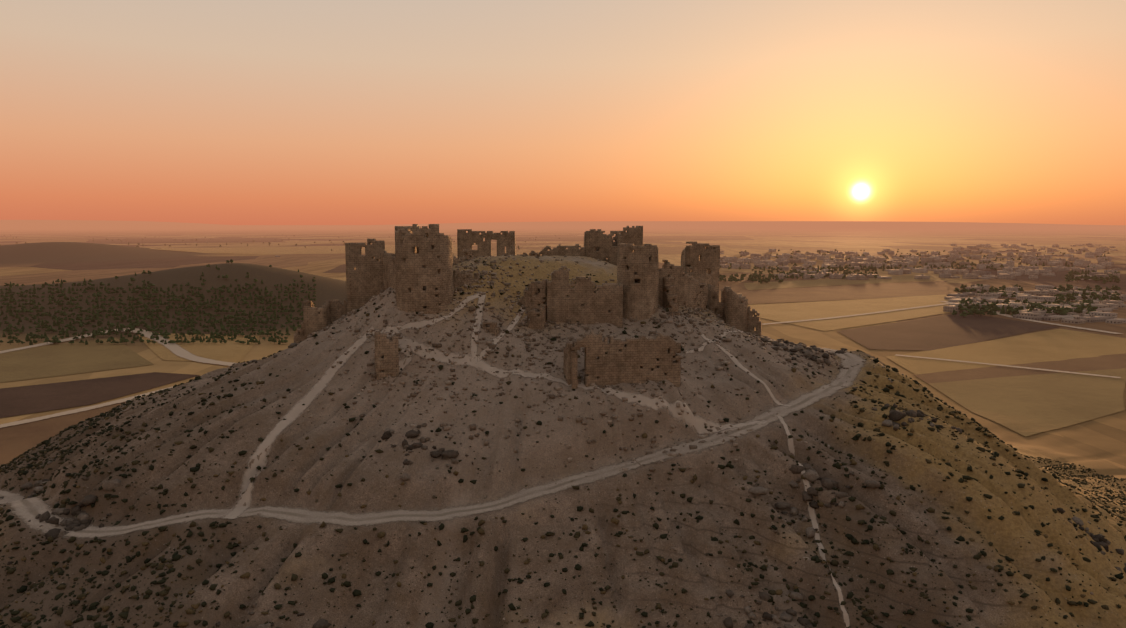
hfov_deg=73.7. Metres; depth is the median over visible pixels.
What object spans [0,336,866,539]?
dirt road
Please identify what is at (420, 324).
footpath
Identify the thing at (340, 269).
field
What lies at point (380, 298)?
rubble rocks
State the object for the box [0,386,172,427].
track road
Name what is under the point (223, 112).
sky
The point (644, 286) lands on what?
castle
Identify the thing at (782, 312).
field
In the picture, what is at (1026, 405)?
field
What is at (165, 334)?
plantation trees
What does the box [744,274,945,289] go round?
field
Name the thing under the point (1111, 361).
field
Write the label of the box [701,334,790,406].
footpath
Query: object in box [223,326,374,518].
footpath
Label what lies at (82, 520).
outcrop rocks
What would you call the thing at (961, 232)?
field
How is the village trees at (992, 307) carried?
on the terrain ground
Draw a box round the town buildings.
[249,237,1125,323]
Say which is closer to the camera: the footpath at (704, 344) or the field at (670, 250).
the footpath at (704, 344)
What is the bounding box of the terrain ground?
[0,220,1125,627]
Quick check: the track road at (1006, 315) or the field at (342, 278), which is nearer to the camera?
the track road at (1006, 315)
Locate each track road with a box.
[0,328,236,365]
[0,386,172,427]
[762,303,949,324]
[895,354,1120,377]
[941,301,1122,333]
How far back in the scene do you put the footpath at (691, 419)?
134.66 m
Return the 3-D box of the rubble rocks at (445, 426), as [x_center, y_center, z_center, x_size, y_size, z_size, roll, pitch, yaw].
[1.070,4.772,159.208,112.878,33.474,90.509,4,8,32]
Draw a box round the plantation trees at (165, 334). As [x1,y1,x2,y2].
[0,259,315,344]
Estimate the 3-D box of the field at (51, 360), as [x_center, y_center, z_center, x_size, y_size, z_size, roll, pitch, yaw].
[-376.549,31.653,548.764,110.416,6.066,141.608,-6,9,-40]
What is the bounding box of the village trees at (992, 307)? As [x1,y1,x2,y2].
[0,234,1121,317]
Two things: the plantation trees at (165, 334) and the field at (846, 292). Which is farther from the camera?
the field at (846, 292)
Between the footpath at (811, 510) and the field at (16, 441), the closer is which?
the footpath at (811, 510)
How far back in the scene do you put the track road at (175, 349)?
586.28 m
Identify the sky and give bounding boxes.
[0,0,1125,224]
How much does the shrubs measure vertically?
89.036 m
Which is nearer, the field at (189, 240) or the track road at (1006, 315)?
the track road at (1006, 315)
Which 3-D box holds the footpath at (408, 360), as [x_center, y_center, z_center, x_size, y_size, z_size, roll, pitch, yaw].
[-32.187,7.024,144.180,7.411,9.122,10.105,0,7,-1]
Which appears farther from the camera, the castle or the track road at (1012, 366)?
the track road at (1012, 366)
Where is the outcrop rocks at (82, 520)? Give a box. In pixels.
[0,336,1125,627]
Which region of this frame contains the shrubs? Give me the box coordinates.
[0,260,1125,627]
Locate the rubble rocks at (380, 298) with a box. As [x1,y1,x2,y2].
[0,254,1120,625]
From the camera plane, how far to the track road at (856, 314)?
837.13 m
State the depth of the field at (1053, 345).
594.96 m
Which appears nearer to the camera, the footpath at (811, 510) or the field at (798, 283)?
the footpath at (811, 510)
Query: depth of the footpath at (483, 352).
148.20 m
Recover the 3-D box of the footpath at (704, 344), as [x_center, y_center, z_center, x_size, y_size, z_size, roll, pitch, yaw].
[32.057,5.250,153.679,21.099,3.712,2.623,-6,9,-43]
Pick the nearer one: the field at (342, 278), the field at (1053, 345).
the field at (1053, 345)
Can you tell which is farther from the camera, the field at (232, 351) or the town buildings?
the town buildings
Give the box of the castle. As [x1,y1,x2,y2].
[294,224,761,388]
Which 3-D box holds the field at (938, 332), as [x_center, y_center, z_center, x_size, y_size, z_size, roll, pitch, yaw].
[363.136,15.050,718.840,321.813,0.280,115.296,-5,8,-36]
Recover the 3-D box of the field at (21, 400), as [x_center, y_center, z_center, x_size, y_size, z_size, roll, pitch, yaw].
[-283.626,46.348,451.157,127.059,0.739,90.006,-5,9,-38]
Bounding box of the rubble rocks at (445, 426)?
[280,254,883,471]
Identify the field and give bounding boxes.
[0,230,363,234]
[0,338,152,382]
[0,372,198,417]
[0,402,125,465]
[86,238,283,243]
[139,333,259,362]
[150,245,456,253]
[323,264,345,272]
[333,277,345,280]
[484,236,753,241]
[658,247,723,253]
[735,281,949,303]
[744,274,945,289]
[747,294,949,330]
[754,230,1108,236]
[837,313,1057,350]
[887,329,1125,374]
[914,353,1125,383]
[929,368,1125,436]
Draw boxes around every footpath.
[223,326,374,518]
[372,293,479,335]
[382,326,412,371]
[386,335,766,434]
[470,294,485,361]
[474,305,525,362]
[686,330,744,353]
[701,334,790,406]
[777,416,850,627]
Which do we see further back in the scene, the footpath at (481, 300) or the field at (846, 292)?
the field at (846, 292)
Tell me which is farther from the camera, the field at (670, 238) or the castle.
the field at (670, 238)
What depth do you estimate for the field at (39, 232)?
9431.84 m

